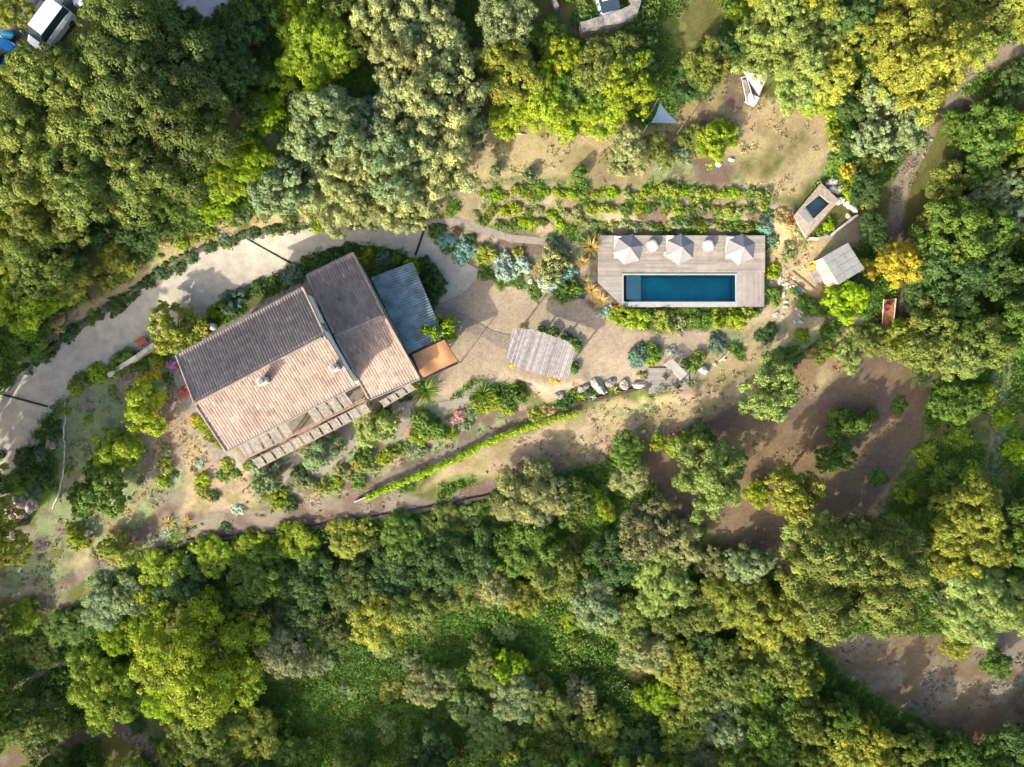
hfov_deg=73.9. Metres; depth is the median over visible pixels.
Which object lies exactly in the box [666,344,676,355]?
shrub
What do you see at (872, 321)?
scrub bush
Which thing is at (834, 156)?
shrub
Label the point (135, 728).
scrub bush
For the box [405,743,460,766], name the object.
oak tree
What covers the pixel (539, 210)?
rosemary bush
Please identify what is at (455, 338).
shrub
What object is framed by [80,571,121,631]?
oak tree
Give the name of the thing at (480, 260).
shrub
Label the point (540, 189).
rosemary bush
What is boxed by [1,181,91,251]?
pine tree
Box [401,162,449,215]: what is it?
olive tree
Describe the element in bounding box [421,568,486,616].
oak tree
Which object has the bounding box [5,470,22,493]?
shrub
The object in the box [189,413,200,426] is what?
shrub
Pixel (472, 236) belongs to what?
shrub
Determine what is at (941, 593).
olive tree
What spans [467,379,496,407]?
yucca
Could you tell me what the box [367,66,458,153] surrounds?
olive tree
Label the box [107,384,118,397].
shrub
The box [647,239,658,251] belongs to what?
pouf
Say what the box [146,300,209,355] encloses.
citrus tree
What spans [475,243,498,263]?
shrub
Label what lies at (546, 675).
clearing bush
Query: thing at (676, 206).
rosemary bush
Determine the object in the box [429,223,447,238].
shrub
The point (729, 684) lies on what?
oak tree
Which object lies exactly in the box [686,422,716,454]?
oak tree
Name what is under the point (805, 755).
oak tree
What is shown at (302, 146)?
olive tree
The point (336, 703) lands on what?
clearing bush
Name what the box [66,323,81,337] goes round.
ivy bush
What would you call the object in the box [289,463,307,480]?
shrub
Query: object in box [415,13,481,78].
olive tree
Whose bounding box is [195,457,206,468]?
feathery shrub
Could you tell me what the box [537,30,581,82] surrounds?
oak tree
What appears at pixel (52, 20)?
parked van
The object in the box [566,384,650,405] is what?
retaining edge
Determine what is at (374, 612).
oak tree
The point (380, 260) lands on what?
shrub
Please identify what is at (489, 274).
shrub
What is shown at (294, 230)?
shrub
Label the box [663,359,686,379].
slatted table
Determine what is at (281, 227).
ivy bush
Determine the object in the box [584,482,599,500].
oak tree
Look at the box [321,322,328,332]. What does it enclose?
window
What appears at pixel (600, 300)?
grass tuft
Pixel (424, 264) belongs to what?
shrub
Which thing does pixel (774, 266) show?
shrub
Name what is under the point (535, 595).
scrub bush
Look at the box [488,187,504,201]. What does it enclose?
rosemary bush
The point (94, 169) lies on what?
pine tree
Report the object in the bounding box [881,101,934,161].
olive tree
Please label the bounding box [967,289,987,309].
scrub bush
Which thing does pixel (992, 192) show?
oak tree
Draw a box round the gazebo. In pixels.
[507,328,574,379]
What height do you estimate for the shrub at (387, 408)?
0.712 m
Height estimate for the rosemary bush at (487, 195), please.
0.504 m
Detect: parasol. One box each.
[613,234,643,263]
[666,234,693,264]
[726,234,754,264]
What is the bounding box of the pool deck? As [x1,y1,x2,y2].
[597,235,765,307]
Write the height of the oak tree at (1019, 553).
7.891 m
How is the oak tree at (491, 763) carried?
on the ground at (878, 382)
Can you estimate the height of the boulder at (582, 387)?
0.669 m
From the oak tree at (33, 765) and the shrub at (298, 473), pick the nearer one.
the shrub at (298, 473)
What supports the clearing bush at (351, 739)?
on the ground at (878, 382)
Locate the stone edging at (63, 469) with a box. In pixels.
[52,402,65,508]
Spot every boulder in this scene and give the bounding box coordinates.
[555,391,563,398]
[577,383,589,392]
[591,377,604,393]
[605,378,615,386]
[619,378,628,389]
[632,381,648,389]
[698,366,707,374]
[826,178,837,185]
[828,185,837,192]
[835,197,844,204]
[836,185,843,193]
[843,201,852,208]
[845,212,850,218]
[851,207,857,212]
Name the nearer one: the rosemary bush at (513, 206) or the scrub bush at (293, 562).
the rosemary bush at (513, 206)
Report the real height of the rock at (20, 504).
0.690 m
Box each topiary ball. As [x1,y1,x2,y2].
[137,362,148,373]
[148,354,164,367]
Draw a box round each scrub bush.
[93,3,108,24]
[114,57,127,70]
[118,674,141,692]
[127,718,144,734]
[213,577,234,599]
[238,624,260,652]
[284,548,311,566]
[348,553,372,569]
[354,532,377,555]
[400,580,429,598]
[515,580,548,608]
[545,576,558,599]
[561,531,583,553]
[564,37,595,69]
[569,5,588,29]
[571,612,583,622]
[644,611,665,638]
[655,679,684,704]
[846,269,874,293]
[859,154,885,185]
[866,317,882,333]
[910,364,932,376]
[910,368,928,386]
[954,191,970,213]
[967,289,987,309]
[998,248,1023,270]
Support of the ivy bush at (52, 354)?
on the ground at (878, 382)
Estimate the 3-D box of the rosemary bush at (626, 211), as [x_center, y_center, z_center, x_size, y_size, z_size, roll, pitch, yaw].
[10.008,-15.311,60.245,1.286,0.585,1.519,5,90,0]
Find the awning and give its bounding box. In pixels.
[410,339,460,379]
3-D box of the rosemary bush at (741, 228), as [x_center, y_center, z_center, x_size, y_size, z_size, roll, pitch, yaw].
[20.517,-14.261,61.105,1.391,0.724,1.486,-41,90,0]
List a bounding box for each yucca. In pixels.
[410,376,442,407]
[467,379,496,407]
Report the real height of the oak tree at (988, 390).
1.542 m
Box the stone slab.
[809,269,822,283]
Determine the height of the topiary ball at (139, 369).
0.741 m
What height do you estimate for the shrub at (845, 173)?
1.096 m
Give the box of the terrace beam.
[237,399,372,459]
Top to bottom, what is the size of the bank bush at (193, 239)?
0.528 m
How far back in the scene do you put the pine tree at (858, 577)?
56.96 m
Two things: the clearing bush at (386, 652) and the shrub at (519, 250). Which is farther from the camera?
the clearing bush at (386, 652)
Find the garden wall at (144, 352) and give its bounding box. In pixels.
[107,342,154,376]
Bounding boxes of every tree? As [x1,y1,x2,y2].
[0,0,36,32]
[0,40,137,184]
[0,60,65,141]
[0,84,88,212]
[0,206,15,274]
[0,210,81,304]
[0,269,58,340]
[0,454,18,495]
[0,496,35,568]
[0,597,43,635]
[0,617,10,654]
[0,682,19,747]
[0,685,85,765]
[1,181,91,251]
[2,323,50,362]
[13,635,58,669]
[21,755,68,766]
[28,755,71,766]
[33,255,102,310]
[35,121,187,231]
[41,604,89,647]
[43,217,85,268]
[64,521,93,551]
[65,647,136,737]
[66,458,131,519]
[68,0,235,126]
[80,200,117,254]
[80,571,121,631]
[87,757,144,766]
[90,69,244,205]
[91,427,145,469]
[95,529,137,567]
[96,622,134,656]
[97,239,136,277]
[110,572,156,616]
[113,206,169,253]
[120,379,168,437]
[120,583,270,730]
[137,548,183,587]
[140,670,179,725]
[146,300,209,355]
[150,551,210,613]
[152,175,211,231]
[156,723,207,766]
[157,5,214,64]
[168,703,255,766]
[169,759,181,766]
[179,25,274,129]
[187,531,236,578]
[190,586,254,640]
[198,182,234,227]
[204,155,259,204]
[208,0,279,57]
[218,648,266,709]
[220,133,276,184]
[226,0,290,28]
[226,542,292,608]
[226,703,281,759]
[232,528,269,573]
[235,758,274,766]
[240,83,284,137]
[246,155,311,214]
[247,453,284,495]
[251,618,323,679]
[259,727,321,766]
[264,0,361,101]
[268,519,322,564]
[272,582,326,632]
[275,544,340,609]
[276,0,324,36]
[277,115,338,177]
[287,84,372,160]
[296,158,347,239]
[299,424,343,472]
[301,599,352,656]
[321,137,380,211]
[322,0,383,69]
[324,515,377,559]
[325,544,372,612]
[331,178,391,241]
[333,741,369,766]
[346,0,426,47]
[346,583,411,652]
[348,88,414,148]
[351,407,401,448]
[358,119,432,209]
[358,761,377,766]
[364,27,436,117]
[365,545,421,598]
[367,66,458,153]
[368,173,434,234]
[379,508,427,562]
[385,0,472,70]
[386,583,453,635]
[398,103,482,201]
[399,719,455,766]
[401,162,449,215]
[402,663,459,708]
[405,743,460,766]
[414,529,471,595]
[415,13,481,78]
[420,501,474,549]
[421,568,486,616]
[430,62,489,131]
[444,688,491,727]
[454,107,490,150]
[454,515,508,583]
[459,498,487,537]
[464,709,515,759]
[466,631,502,688]
[470,566,521,608]
[474,32,544,106]
[475,0,539,56]
[476,490,513,536]
[485,749,542,766]
[487,85,525,142]
[489,165,501,178]
[489,457,574,528]
[490,646,533,685]
[490,656,540,724]
[492,520,566,577]
[502,579,543,617]
[513,69,578,141]
[521,167,537,182]
[522,543,591,602]
[525,686,586,736]
[529,14,569,55]
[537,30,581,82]
[540,724,594,766]
[548,473,595,531]
[549,106,582,145]
[550,746,604,766]
[551,65,608,122]
[563,575,624,635]
[565,672,597,714]
[571,163,587,182]
[571,703,622,753]
[573,30,644,95]
[574,85,630,142]
[582,514,646,586]
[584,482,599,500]
[590,591,649,650]
[597,499,616,522]
[602,49,657,120]
[608,452,649,497]
[608,719,667,766]
[609,428,644,472]
[610,124,652,177]
[610,753,673,766]
[616,626,672,673]
[618,491,679,564]
[623,32,658,79]
[631,533,696,619]
[631,679,679,714]
[641,130,675,171]
[649,430,667,451]
[649,588,693,640]
[651,638,706,701]
[658,702,705,758]
[663,518,703,567]
[664,430,690,458]
[668,62,716,104]
[668,432,749,524]
[674,123,706,149]
[677,630,729,675]
[677,669,727,729]
[678,583,738,633]
[678,744,779,766]
[680,33,733,91]
[683,731,729,766]
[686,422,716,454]
[693,544,726,581]
[694,122,732,170]
[698,694,762,748]
[699,638,764,706]
[700,567,776,640]
[709,24,751,68]
[723,543,778,584]
[725,1,760,31]
[725,622,767,676]
[730,21,797,74]
[734,0,821,85]
[736,348,803,423]
[736,697,796,765]
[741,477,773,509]
[742,676,783,715]
[748,0,841,18]
[750,589,808,654]
[754,631,807,688]
[756,674,815,737]
[764,464,826,527]
[764,635,818,676]
[773,66,819,117]
[774,509,931,646]
[775,23,840,94]
[775,727,835,766]
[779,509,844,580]
[782,757,830,766]
[786,660,825,701]
[786,695,841,745]
[795,86,833,119]
[800,0,850,56]
[802,39,860,105]
[811,691,864,741]
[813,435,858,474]
[813,711,877,766]
[820,280,870,325]
[824,406,870,439]
[829,0,883,44]
[829,85,869,122]
[838,121,868,166]
[846,0,953,77]
[848,710,895,766]
[849,15,894,63]
[849,168,882,207]
[850,111,893,157]
[852,322,887,359]
[855,39,923,105]
[856,104,892,123]
[857,211,887,248]
[858,590,919,640]
[859,240,931,290]
[860,70,903,115]
[862,406,879,423]
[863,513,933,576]
[870,236,895,258]
[871,17,974,126]
[875,133,903,160]
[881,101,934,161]
[882,316,914,358]
[884,721,937,766]
[886,295,961,371]
[903,272,959,315]
[904,507,937,545]
[905,234,987,309]
[908,195,993,267]
[908,205,955,242]
[918,334,987,381]
[923,158,978,212]
[924,380,990,425]
[927,465,1008,544]
[927,513,1015,584]
[929,300,981,342]
[929,457,970,500]
[929,575,965,612]
[931,566,1023,649]
[931,729,975,766]
[932,0,1000,72]
[938,637,973,660]
[940,106,975,145]
[940,139,992,187]
[952,98,1020,189]
[953,246,1016,301]
[955,0,973,4]
[956,199,1019,264]
[956,312,1017,372]
[959,0,1017,42]
[963,167,1023,215]
[964,383,998,408]
[964,751,990,766]
[977,646,1013,680]
[980,726,1023,766]
[984,258,1023,313]
[986,195,1023,242]
[991,57,1023,106]
[995,0,1023,44]
[996,307,1023,358]
[996,719,1023,766]
[997,104,1023,161]
[998,548,1023,600]
[1000,0,1023,12]
[1000,280,1023,339]
[1001,497,1023,567]
[1001,498,1023,557]
[1007,150,1023,199]
[1013,217,1023,278]
[1013,577,1023,636]
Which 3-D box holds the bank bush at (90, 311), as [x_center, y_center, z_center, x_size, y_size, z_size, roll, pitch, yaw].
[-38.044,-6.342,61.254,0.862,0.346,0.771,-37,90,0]
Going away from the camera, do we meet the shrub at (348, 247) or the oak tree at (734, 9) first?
the oak tree at (734, 9)
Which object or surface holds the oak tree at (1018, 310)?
on the ground at (878, 382)
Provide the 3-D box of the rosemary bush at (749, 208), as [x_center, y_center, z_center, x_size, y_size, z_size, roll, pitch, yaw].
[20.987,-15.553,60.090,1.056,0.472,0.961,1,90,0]
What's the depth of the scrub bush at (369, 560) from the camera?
65.80 m
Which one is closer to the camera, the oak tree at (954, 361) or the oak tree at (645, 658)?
the oak tree at (954, 361)
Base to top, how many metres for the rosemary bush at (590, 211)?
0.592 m
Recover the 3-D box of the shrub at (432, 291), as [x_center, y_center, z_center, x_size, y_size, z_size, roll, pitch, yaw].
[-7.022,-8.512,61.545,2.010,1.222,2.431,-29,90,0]
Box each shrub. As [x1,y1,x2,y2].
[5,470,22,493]
[12,446,40,470]
[22,483,44,499]
[26,466,56,488]
[30,446,47,461]
[41,419,62,440]
[62,407,71,414]
[64,464,73,474]
[67,379,84,397]
[71,370,92,385]
[83,415,93,423]
[85,360,108,385]
[94,272,116,292]
[105,296,127,318]
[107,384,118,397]
[109,344,137,379]
[123,384,133,393]
[126,286,140,304]
[129,252,145,266]
[140,274,156,289]
[140,370,155,381]
[149,366,161,380]
[154,474,173,488]
[156,441,171,456]
[156,457,174,476]
[157,266,171,280]
[158,237,172,248]
[162,372,174,384]
[166,359,179,372]
[168,470,179,478]
[172,261,186,275]
[178,385,188,398]
[186,254,198,264]
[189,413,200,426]
[193,471,211,486]
[194,482,208,500]
[195,418,210,435]
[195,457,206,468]
[197,225,219,241]
[202,242,216,254]
[204,431,220,446]
[206,300,226,319]
[208,490,218,502]
[215,469,229,482]
[218,238,231,249]
[218,289,238,314]
[219,456,234,472]
[220,520,230,532]
[230,468,241,478]
[230,502,243,515]
[232,287,246,308]
[241,460,251,471]
[252,277,273,295]
[259,490,274,501]
[268,275,289,291]
[269,486,288,510]
[280,261,306,286]
[284,496,298,513]
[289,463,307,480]
[290,221,301,234]
[295,475,317,489]
[300,256,317,273]
[310,252,330,269]
[311,217,324,234]
[312,477,332,492]
[322,246,345,260]
[330,475,344,494]
[332,463,352,480]
[340,241,363,256]
[350,453,369,475]
[350,474,366,490]
[353,447,372,464]
[356,246,374,263]
[363,459,382,472]
[371,263,385,274]
[374,249,392,267]
[374,447,396,465]
[379,402,391,415]
[387,442,406,460]
[390,250,404,266]
[395,389,414,402]
[401,439,418,454]
[402,257,419,273]
[406,428,429,446]
[410,406,435,436]
[412,381,421,387]
[415,254,430,274]
[415,443,430,458]
[418,263,448,291]
[419,314,460,342]
[425,417,448,441]
[426,278,447,305]
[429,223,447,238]
[436,231,457,248]
[439,425,458,441]
[441,324,457,341]
[449,409,467,424]
[450,225,465,236]
[450,235,476,265]
[457,418,474,431]
[461,233,477,245]
[463,406,478,420]
[471,399,488,416]
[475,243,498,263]
[475,255,490,266]
[477,264,493,280]
[482,392,503,412]
[491,255,514,281]
[492,271,509,291]
[493,249,510,263]
[498,387,517,409]
[500,403,517,415]
[507,266,520,278]
[508,273,526,289]
[511,246,523,257]
[511,380,526,402]
[513,255,531,274]
[518,324,526,331]
[525,407,548,423]
[527,280,543,303]
[536,265,563,297]
[536,325,548,333]
[538,244,573,286]
[541,402,555,415]
[544,233,571,260]
[547,326,560,336]
[548,375,559,383]
[552,281,574,304]
[555,262,578,283]
[556,395,571,410]
[560,330,574,341]
[565,277,583,297]
[567,361,579,374]
[570,337,582,352]
[584,386,594,397]
[596,304,613,319]
[607,148,629,179]
[608,306,635,325]
[612,303,621,311]
[623,308,651,329]
[627,341,650,364]
[628,354,642,369]
[636,371,647,379]
[644,341,663,361]
[646,308,661,317]
[646,354,658,367]
[650,308,677,333]
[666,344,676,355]
[668,142,692,163]
[673,313,688,337]
[680,356,701,373]
[688,309,712,326]
[692,349,707,365]
[707,330,727,356]
[710,308,726,329]
[712,117,740,147]
[725,308,750,331]
[727,343,745,361]
[741,306,759,320]
[753,321,778,345]
[756,223,772,235]
[759,208,774,226]
[765,231,779,249]
[765,262,781,279]
[765,286,782,307]
[773,205,793,224]
[773,344,805,368]
[779,240,796,264]
[783,214,795,225]
[788,285,800,295]
[790,225,803,240]
[792,327,810,344]
[794,293,820,317]
[805,333,836,365]
[810,260,816,269]
[816,226,829,236]
[819,317,843,339]
[822,216,834,231]
[824,104,836,122]
[825,122,842,136]
[826,149,845,165]
[827,132,846,151]
[832,341,862,375]
[839,161,858,179]
[839,174,856,200]
[843,325,866,343]
[860,201,879,218]
[862,314,879,330]
[865,466,890,487]
[891,395,908,418]
[892,479,918,504]
[912,438,938,469]
[931,482,948,495]
[942,423,975,453]
[959,456,982,483]
[989,404,1015,431]
[998,438,1023,464]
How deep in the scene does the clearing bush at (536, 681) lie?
67.86 m
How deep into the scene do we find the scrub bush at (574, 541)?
65.56 m
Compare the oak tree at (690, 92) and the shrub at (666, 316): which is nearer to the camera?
the oak tree at (690, 92)
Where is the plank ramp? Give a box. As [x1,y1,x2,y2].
[881,298,896,333]
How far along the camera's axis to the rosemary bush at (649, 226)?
61.10 m
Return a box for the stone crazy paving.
[441,307,509,349]
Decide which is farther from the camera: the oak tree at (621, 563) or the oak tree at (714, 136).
the oak tree at (621, 563)
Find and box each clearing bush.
[320,654,337,674]
[330,700,341,709]
[338,683,349,694]
[344,744,367,763]
[345,683,359,700]
[347,727,366,745]
[348,734,358,743]
[368,641,397,658]
[372,710,398,743]
[374,725,395,745]
[379,675,404,705]
[390,633,409,649]
[401,649,419,672]
[402,723,419,742]
[431,704,448,722]
[474,707,488,722]
[480,666,498,689]
[488,620,519,644]
[500,747,520,763]
[529,672,554,697]
[535,674,554,698]
[558,611,583,633]
[569,633,585,654]
[609,685,631,701]
[631,704,644,723]
[644,705,663,724]
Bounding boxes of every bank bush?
[7,356,18,362]
[47,318,64,333]
[48,312,65,327]
[69,305,77,311]
[78,293,89,303]
[86,309,94,316]
[108,272,122,287]
[117,273,131,284]
[174,235,190,251]
[189,234,202,244]
[194,226,201,234]
[211,217,226,226]
[230,220,238,227]
[234,207,250,224]
[259,211,270,218]
[259,214,268,223]
[280,210,296,227]
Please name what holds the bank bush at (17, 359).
on the ground at (878, 382)
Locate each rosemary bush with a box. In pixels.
[472,209,480,218]
[475,214,489,227]
[478,187,485,196]
[483,189,494,201]
[486,205,498,218]
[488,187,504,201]
[493,218,505,231]
[498,204,510,218]
[500,190,509,199]
[506,217,517,228]
[508,184,520,196]
[508,200,521,216]
[516,186,526,195]
[517,213,527,225]
[521,190,537,201]
[524,208,532,217]
[524,216,541,229]
[533,205,543,215]
[536,187,545,195]
[541,218,548,227]
[543,188,550,196]
[545,207,556,220]
[550,185,560,197]
[554,217,566,230]
[559,189,566,198]
[560,207,570,218]
[564,187,576,200]
[564,225,575,232]
[572,205,581,216]
[575,214,587,225]
[578,188,588,199]
[585,202,598,215]
[585,218,599,229]
[590,190,600,199]
[596,203,609,214]
[598,221,606,228]
[599,187,606,194]
[606,186,618,200]
[607,202,617,212]
[607,219,619,232]
[618,203,632,219]
[619,218,627,227]
[621,186,633,198]
[622,219,632,228]
[630,220,643,232]
[632,199,646,214]
[633,190,642,201]
[640,186,651,197]
[642,220,654,231]
[644,201,659,213]
[649,185,661,195]
[652,221,664,232]
[658,182,674,197]
[661,206,670,217]
[664,221,672,230]
[667,186,680,200]
[667,217,683,228]
[672,202,683,214]
[679,184,691,196]
[682,205,697,219]
[682,217,692,228]
[687,185,696,194]
[690,218,705,228]
[692,188,705,203]
[696,203,710,216]
[697,223,709,234]
[703,186,715,200]
[706,218,715,225]
[711,204,720,212]
[714,219,727,231]
[717,186,729,199]
[720,202,734,217]
[725,220,739,232]
[727,187,740,199]
[732,220,746,231]
[733,208,742,217]
[739,189,751,199]
[740,220,753,232]
[743,203,754,212]
[747,184,754,194]
[754,188,767,202]
[759,200,770,210]
[763,187,771,196]
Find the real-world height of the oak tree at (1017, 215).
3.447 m
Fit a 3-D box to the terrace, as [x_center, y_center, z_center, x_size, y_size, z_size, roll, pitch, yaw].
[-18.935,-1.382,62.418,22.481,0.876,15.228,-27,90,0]
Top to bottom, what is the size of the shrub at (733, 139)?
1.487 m
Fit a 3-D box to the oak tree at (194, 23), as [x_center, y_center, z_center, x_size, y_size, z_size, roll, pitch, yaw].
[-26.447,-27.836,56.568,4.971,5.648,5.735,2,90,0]
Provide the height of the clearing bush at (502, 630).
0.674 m
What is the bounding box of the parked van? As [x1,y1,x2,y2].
[25,0,75,51]
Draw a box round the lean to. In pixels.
[371,262,443,353]
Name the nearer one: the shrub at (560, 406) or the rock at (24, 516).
the shrub at (560, 406)
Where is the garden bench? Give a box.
[134,336,148,346]
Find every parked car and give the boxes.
[0,30,16,40]
[0,36,17,78]
[73,0,116,7]
[595,0,623,15]
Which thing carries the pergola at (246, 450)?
on the terrace
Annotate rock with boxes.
[9,530,14,540]
[12,496,25,508]
[16,511,27,519]
[24,438,35,446]
[25,499,32,514]
[30,499,39,510]
[46,440,56,448]
[714,161,721,166]
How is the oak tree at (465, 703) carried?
on the ground at (878, 382)
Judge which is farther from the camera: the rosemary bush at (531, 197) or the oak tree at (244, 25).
the rosemary bush at (531, 197)
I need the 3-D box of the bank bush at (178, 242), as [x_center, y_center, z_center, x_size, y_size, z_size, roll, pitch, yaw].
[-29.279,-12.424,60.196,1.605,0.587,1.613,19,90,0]
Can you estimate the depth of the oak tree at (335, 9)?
55.36 m
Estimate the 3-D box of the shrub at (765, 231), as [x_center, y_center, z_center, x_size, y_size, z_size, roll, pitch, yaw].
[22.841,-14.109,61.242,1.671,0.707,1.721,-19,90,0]
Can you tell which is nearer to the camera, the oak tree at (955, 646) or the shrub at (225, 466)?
the shrub at (225, 466)
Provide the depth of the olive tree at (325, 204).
57.54 m
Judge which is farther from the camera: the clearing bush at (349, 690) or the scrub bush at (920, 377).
the clearing bush at (349, 690)
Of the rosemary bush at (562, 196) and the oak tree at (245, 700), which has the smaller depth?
the rosemary bush at (562, 196)
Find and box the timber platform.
[648,368,688,393]
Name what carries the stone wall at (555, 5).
on the ground at (878, 382)
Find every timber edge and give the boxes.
[790,280,810,296]
[791,271,815,291]
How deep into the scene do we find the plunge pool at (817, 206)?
60.00 m
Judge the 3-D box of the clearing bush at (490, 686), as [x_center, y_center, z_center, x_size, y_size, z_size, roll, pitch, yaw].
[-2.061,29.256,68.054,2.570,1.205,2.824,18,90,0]
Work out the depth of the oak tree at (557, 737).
66.85 m
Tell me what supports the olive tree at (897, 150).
on the ground at (878, 382)
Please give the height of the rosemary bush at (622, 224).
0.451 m
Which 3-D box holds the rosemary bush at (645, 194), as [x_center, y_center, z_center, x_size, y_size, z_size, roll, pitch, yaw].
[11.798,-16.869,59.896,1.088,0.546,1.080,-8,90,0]
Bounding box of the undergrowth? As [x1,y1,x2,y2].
[0,0,1023,766]
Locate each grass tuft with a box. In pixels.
[159,516,175,529]
[176,527,191,541]
[180,516,191,526]
[532,262,545,277]
[574,255,589,268]
[579,274,593,289]
[580,235,603,261]
[584,282,599,299]
[587,230,603,245]
[592,292,607,307]
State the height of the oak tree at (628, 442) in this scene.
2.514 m
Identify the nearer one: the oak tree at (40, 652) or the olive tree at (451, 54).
the olive tree at (451, 54)
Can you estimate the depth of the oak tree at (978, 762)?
63.87 m
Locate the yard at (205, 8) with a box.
[173,0,228,19]
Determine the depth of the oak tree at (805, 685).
64.50 m
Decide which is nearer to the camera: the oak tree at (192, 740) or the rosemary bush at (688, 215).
the rosemary bush at (688, 215)
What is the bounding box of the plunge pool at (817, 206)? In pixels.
[794,183,838,237]
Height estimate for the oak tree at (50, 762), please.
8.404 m
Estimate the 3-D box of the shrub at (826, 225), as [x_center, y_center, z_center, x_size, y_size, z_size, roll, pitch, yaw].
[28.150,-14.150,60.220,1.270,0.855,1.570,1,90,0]
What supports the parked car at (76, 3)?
on the ground at (878, 382)
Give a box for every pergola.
[239,386,367,457]
[252,403,373,468]
[379,383,418,406]
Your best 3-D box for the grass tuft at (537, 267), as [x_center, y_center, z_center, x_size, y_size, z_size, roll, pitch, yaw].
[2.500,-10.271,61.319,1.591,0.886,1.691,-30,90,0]
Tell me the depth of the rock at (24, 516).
63.72 m
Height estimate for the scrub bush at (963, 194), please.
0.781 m
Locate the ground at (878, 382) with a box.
[0,0,1023,766]
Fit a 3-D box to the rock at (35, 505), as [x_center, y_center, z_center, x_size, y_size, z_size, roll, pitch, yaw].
[-44.700,11.377,63.706,0.898,0.594,1.143,0,90,0]
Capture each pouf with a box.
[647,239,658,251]
[703,239,713,251]
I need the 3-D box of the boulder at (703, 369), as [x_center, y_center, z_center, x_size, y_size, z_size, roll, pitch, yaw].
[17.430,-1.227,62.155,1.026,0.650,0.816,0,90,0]
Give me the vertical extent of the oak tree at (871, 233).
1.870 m
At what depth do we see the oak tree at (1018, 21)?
57.51 m
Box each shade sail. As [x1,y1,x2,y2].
[640,98,683,138]
[730,69,773,110]
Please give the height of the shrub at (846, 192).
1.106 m
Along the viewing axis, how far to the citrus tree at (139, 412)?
60.16 m
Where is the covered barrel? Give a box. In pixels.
[209,323,217,329]
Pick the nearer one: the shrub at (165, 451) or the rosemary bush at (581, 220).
the rosemary bush at (581, 220)
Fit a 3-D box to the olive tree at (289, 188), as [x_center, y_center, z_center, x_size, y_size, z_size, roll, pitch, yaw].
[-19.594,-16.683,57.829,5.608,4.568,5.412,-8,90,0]
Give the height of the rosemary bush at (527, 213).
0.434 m
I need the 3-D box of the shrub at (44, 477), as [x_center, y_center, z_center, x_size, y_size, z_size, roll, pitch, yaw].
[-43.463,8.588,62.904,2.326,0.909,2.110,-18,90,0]
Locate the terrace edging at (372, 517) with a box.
[158,494,491,552]
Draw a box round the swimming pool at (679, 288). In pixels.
[620,275,734,301]
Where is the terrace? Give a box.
[165,275,438,474]
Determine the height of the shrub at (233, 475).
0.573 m
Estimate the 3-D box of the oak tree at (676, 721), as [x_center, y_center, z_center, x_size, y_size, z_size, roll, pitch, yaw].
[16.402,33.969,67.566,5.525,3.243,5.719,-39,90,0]
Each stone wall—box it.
[33,222,316,364]
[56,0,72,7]
[550,0,558,12]
[579,0,640,38]
[808,214,858,240]
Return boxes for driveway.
[0,223,478,496]
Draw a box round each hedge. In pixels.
[364,421,542,501]
[542,408,577,425]
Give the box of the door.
[818,267,830,276]
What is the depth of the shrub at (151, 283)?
60.97 m
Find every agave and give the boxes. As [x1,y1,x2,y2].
[158,529,170,539]
[574,393,584,402]
[607,386,620,397]
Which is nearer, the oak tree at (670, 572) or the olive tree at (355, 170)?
the olive tree at (355, 170)
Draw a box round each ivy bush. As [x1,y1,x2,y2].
[21,362,32,375]
[29,361,39,367]
[41,347,56,359]
[48,339,59,352]
[59,329,72,342]
[59,334,74,344]
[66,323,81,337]
[82,315,94,326]
[93,306,104,320]
[112,293,123,303]
[119,290,131,303]
[152,267,164,277]
[160,260,171,271]
[168,256,179,267]
[183,249,194,258]
[207,239,216,250]
[217,233,231,246]
[228,233,240,250]
[237,229,247,239]
[245,228,254,238]
[248,226,261,240]
[267,225,276,234]
[273,223,285,235]
[301,221,308,230]
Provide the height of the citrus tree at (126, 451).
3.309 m
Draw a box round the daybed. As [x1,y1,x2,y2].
[741,76,758,106]
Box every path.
[282,453,302,483]
[313,431,362,477]
[382,407,411,444]
[427,218,574,246]
[434,378,495,411]
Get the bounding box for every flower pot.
[579,292,585,298]
[795,286,802,292]
[883,304,890,310]
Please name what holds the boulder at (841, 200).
on the ground at (878, 382)
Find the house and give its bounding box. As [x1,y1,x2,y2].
[175,252,419,451]
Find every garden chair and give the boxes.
[662,373,670,379]
[674,382,681,388]
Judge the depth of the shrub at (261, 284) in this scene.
61.86 m
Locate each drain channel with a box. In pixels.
[2,393,47,407]
[247,239,299,266]
[414,225,426,255]
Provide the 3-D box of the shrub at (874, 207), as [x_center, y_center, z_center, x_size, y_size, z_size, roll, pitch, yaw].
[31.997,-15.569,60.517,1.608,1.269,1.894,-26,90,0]
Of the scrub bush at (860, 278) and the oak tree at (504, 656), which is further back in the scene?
the oak tree at (504, 656)
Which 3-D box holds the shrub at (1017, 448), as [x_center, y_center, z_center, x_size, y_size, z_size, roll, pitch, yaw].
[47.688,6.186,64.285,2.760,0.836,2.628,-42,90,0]
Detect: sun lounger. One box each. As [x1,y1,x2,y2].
[614,236,620,258]
[665,236,672,257]
[725,237,732,258]
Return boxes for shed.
[813,243,863,286]
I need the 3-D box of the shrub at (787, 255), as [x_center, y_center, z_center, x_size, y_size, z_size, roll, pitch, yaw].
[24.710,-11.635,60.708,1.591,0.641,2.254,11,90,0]
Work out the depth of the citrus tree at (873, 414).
62.72 m
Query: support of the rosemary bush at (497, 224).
on the ground at (878, 382)
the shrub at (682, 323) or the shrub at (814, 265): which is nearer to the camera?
the shrub at (814, 265)

